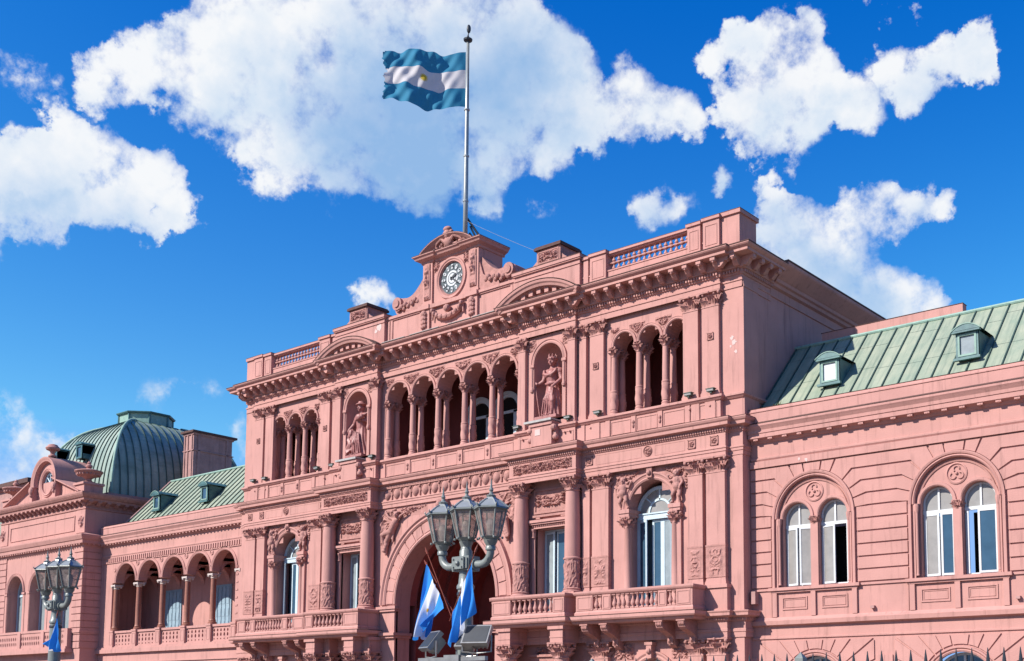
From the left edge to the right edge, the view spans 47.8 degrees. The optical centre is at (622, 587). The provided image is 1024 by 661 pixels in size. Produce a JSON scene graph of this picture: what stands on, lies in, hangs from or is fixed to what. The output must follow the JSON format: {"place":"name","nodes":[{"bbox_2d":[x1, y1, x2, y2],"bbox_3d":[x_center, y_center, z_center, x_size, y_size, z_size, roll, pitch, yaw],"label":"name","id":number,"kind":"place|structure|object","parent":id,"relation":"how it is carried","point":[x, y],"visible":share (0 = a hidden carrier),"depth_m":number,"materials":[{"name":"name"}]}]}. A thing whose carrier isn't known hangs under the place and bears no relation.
{"place":"outdoors","nodes":[
{"label":"outdoors","id":0,"kind":"place"},
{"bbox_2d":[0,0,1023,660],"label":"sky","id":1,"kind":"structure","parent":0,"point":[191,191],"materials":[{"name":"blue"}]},
{"bbox_3d":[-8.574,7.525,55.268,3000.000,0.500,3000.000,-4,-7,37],"label":"ground","id":2,"kind":"structure","parent":0,"visible":0},
{"bbox_2d":[0,207,1023,660],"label":"palace","id":3,"kind":"structure","parent":2,"relation":"on","point":[844,487],"depth_m":50.91,"materials":[{"name":"pink paint"}]},
{"bbox_2d":[2,480,22,497],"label":"urn","id":4,"kind":"object","parent":3,"relation":"on","point":[14,490],"visible":0.62,"depth_m":83.81,"materials":[{"name":"pink stone"}]},
{"bbox_2d":[16,583,22,631],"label":"pavilion window","id":5,"kind":"structure","parent":3,"relation":"in","point":[19,601],"depth_m":83.07,"materials":[{"name":"white glass"}]},
{"bbox_2d":[38,579,44,629],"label":"pavilion window","id":6,"kind":"structure","parent":3,"relation":"in","point":[41,608],"depth_m":80.96,"materials":[{"name":"white glass"}]},
{"bbox_2d":[45,444,59,457],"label":"finial","id":7,"kind":"object","parent":3,"relation":"on","point":[52,448],"visible":1,"depth_m":80.31,"materials":[{"name":"pink stone"}]},
{"bbox_2d":[62,583,68,627],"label":"pavilion window","id":8,"kind":"structure","parent":3,"relation":"in","point":[65,618],"depth_m":78.82,"materials":[{"name":"white glass"}]},
{"bbox_2d":[74,461,102,482],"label":"urn","id":9,"kind":"object","parent":3,"relation":"on","point":[88,473],"visible":0.99,"depth_m":77.57,"materials":[{"name":"pink stone"}]},
{"bbox_2d":[165,589,182,627],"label":"loggia doorway","id":10,"kind":"structure","parent":3,"relation":"in","point":[173,607],"depth_m":76.82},
{"bbox_2d":[215,584,232,623],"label":"loggia doorway","id":11,"kind":"structure","parent":3,"relation":"in","point":[223,614],"depth_m":73.29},
{"bbox_2d":[283,538,299,627],"bbox_3d":[-18.167,-0.003,64.097,2.400,5.650,0.726,-4,-7,37],"label":"balcony window","id":12,"kind":"structure","parent":3,"relation":"in","point":[293,547],"depth_m":64.44,"materials":[{"name":"blue paint"}]},
{"bbox_2d":[350,554,359,608],"bbox_3d":[-13.671,0.338,60.746,1.950,4.300,0.548,-4,-7,37],"label":"french window","id":13,"kind":"structure","parent":3,"relation":"in","point":[355,558],"depth_m":61.07,"materials":[{"name":"blue paint"}]},
{"bbox_2d":[345,401,366,457],"bbox_3d":[-14.092,-8.382,61.177,1.743,3.139,0.984,-4,-7,37],"label":"statue","id":14,"kind":"object","parent":3,"relation":"in","point":[356,445],"visible":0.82,"depth_m":60.84,"materials":[{"name":"pink stone"}]},
{"bbox_2d":[463,25,478,234],"bbox_3d":[-7.554,-22.879,59.074,1.190,12.764,1.040,-4,-7,37],"label":"flagpole","id":15,"kind":"object","parent":3,"relation":"on","point":[467,40],"visible":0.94,"depth_m":58.97,"materials":[{"name":"grey metal"}]},
{"bbox_2d":[382,49,465,110],"bbox_3d":[-10.241,-26.242,59.196,4.290,3.225,0.675,1,-6,-7],"label":"flag","id":16,"kind":"object","parent":15,"relation":"attached to","point":[425,80],"visible":1,"depth_m":59.25,"materials":[{"name":"fabric"}]},
{"bbox_2d":[468,397,488,442],"bbox_3d":[-7.415,-8.289,60.012,2.040,3.320,0.180,-4,-7,37],"label":"loggia door","id":17,"kind":"structure","parent":3,"relation":"in","point":[482,404],"depth_m":60.08,"materials":[{"name":"blue paint"}]},
{"bbox_2d":[495,391,517,436],"bbox_3d":[-5.872,-8.408,58.826,2.040,3.320,0.180,-4,-7,37],"label":"loggia door","id":18,"kind":"structure","parent":3,"relation":"in","point":[510,398],"depth_m":58.86,"materials":[{"name":"blue paint"}]},
{"bbox_2d":[512,425,520,430],"bbox_3d":[-4.887,-7.390,53.265,0.408,0.200,0.212,-4,-7,37],"label":"spotlight","id":19,"kind":"object","parent":3,"relation":"attached to","point":[516,427],"visible":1,"depth_m":53.21,"materials":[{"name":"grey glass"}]},
{"bbox_2d":[534,353,562,419],"bbox_3d":[-3.398,-9.202,52.951,1.699,3.121,0.984,-4,-7,37],"label":"statue","id":20,"kind":"object","parent":3,"relation":"in","point":[552,398],"visible":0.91,"depth_m":52.58,"materials":[{"name":"pink stone"}]},
{"bbox_2d":[544,529,564,610],"bbox_3d":[-2.713,-0.511,52.319,1.950,4.300,0.548,-4,-7,37],"label":"french window","id":21,"kind":"structure","parent":3,"relation":"in","point":[554,539],"depth_m":52.48,"materials":[{"name":"glass"}]},
{"bbox_2d":[563,415,571,420],"bbox_3d":[-2.434,-7.580,51.379,0.408,0.200,0.212,-4,-7,37],"label":"spotlight","id":22,"kind":"object","parent":3,"relation":"attached to","point":[567,417],"visible":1,"depth_m":51.33,"materials":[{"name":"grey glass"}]},
{"bbox_2d":[592,410,601,415],"bbox_3d":[-1.083,-7.667,50.516,0.408,0.200,0.212,-4,-7,37],"label":"spotlight","id":23,"kind":"object","parent":3,"relation":"attached to","point":[597,412],"visible":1,"depth_m":50.45,"materials":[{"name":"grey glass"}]},
{"bbox_2d":[637,486,671,605],"bbox_3d":[1.637,-1.532,48.916,2.400,5.650,0.648,-4,-7,37],"label":"balcony window","id":24,"kind":"structure","parent":3,"relation":"in","point":[654,537],"depth_m":49.11,"materials":[{"name":"blue paint"}]},
{"bbox_2d":[683,392,693,397],"bbox_3d":[2.754,-7.964,47.565,0.408,0.200,0.212,-4,-7,37],"label":"spotlight","id":25,"kind":"object","parent":3,"relation":"attached to","point":[687,394],"visible":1,"depth_m":47.50,"materials":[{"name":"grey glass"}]},
{"bbox_2d":[706,387,715,393],"bbox_3d":[3.625,-8.032,46.895,0.408,0.200,0.212,-4,-7,37],"label":"spotlight","id":26,"kind":"object","parent":3,"relation":"attached to","point":[710,390],"visible":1,"depth_m":46.83,"materials":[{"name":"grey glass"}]},
{"bbox_2d":[786,504,810,586],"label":"twin window","id":27,"kind":"structure","parent":3,"relation":"in","point":[798,542],"depth_m":45.13,"materials":[{"name":"white paint"}]},
{"bbox_2d":[807,656,830,660],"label":"street window","id":28,"kind":"structure","parent":3,"relation":"in","point":[819,658],"depth_m":44.33,"materials":[{"name":"grey glass"}]},
{"bbox_2d":[821,499,848,583],"bbox_3d":[8.467,-1.725,44.504,1.200,3.310,0.970,-4,-7,37],"label":"twin window","id":29,"kind":"structure","parent":3,"relation":"in","point":[834,539],"depth_m":44.42,"materials":[{"name":"white paint"}]},
{"bbox_2d":[923,487,954,576],"bbox_3d":[11.770,-1.980,41.971,1.200,3.310,0.960,-4,-7,37],"label":"twin window","id":30,"kind":"structure","parent":3,"relation":"in","point":[938,511],"depth_m":41.68,"materials":[{"name":"white paint"}]},
{"bbox_2d":[944,652,983,660],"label":"street window","id":31,"kind":"structure","parent":3,"relation":"in","point":[963,656],"depth_m":40.82,"materials":[{"name":"glass"}]},
{"bbox_2d":[965,482,997,573],"bbox_3d":[13.011,-2.075,41.030,1.200,3.310,0.938,-4,-7,37],"label":"twin window","id":32,"kind":"structure","parent":3,"relation":"in","point":[980,496],"depth_m":40.67,"materials":[{"name":"glass"}]},
{"bbox_2d":[565,647,1022,660],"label":"fence","id":33,"kind":"object","parent":2,"relation":"on","point":[800,656],"visible":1,"depth_m":10.80,"materials":[{"name":"metal"}]},
{"bbox_3d":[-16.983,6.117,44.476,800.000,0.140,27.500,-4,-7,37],"label":"pavement","id":34,"kind":"structure","parent":0,"visible":0},
{"bbox_2d":[33,546,83,660],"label":"street lamp","id":35,"kind":"object","parent":34,"relation":"on","point":[52,575],"visible":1,"depth_m":31.13,"materials":[{"name":"grey metal"}]},
{"bbox_2d":[43,612,60,651],"bbox_3d":[-15.300,1.180,30.812,0.554,1.120,0.285,-4,-7,37],"label":"hand flag","id":36,"kind":"object","parent":35,"relation":"attached to","point":[52,644],"visible":1,"depth_m":30.69,"materials":[{"name":"blue fabric"}]},
{"bbox_2d":[424,479,510,655],"bbox_3d":[-2.987,0.845,21.825,1.965,5.812,0.759,-4,-7,37],"label":"street lamp","id":37,"kind":"object","parent":34,"relation":"on","point":[490,505],"visible":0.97,"depth_m":21.83,"materials":[{"name":"grey metal"}]},
{"bbox_2d":[413,548,450,639],"bbox_3d":[-3.714,0.103,22.441,1.065,1.833,0.285,-4,-7,37],"label":"hand flag","id":38,"kind":"object","parent":37,"relation":"attached to","point":[431,605],"visible":1,"depth_m":22.47,"materials":[{"name":"blue fabric"}]},
{"bbox_2d":[421,560,452,639],"bbox_3d":[-3.646,0.215,22.576,0.258,1.631,1.106,5,-7,-40],"label":"hand flag","id":39,"kind":"object","parent":37,"relation":"attached to","point":[427,631],"visible":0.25,"depth_m":22.69,"materials":[{"name":"blue fabric"}]},
{"bbox_2d":[418,655,487,660],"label":"crossbar","id":40,"kind":"object","parent":37,"relation":"attached to","point":[459,658],"visible":0.95,"depth_m":21.52,"materials":[{"name":"metal"}]},
{"bbox_2d":[418,631,445,657],"bbox_3d":[-3.647,1.113,22.161,0.432,0.541,0.532,4,-7,-32],"label":"floodlight","id":41,"kind":"object","parent":40,"relation":"attached to","point":[434,642],"visible":1,"depth_m":22.04,"materials":[{"name":"metal"}]},
{"bbox_2d":[454,634,477,656],"bbox_3d":[-2.890,1.052,21.556,0.457,0.541,0.432,-2,-6,20],"label":"floodlight","id":42,"kind":"object","parent":40,"relation":"attached to","point":[457,645],"visible":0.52,"depth_m":21.42,"materials":[{"name":"metal"}]},
{"bbox_2d":[460,625,492,653],"bbox_3d":[-2.679,0.969,21.353,0.607,0.545,0.426,-2,-6,16],"label":"floodlight","id":43,"kind":"object","parent":40,"relation":"attached to","point":[477,636],"visible":1,"depth_m":21.25,"materials":[{"name":"metal"}]},
{"bbox_2d":[448,545,477,646],"bbox_3d":[-3.000,0.165,21.499,0.735,1.908,0.285,-4,-7,37],"label":"hand flag","id":44,"kind":"object","parent":37,"relation":"attached to","point":[464,609],"visible":1,"depth_m":21.45,"materials":[{"name":"blue fabric"}]}
]}

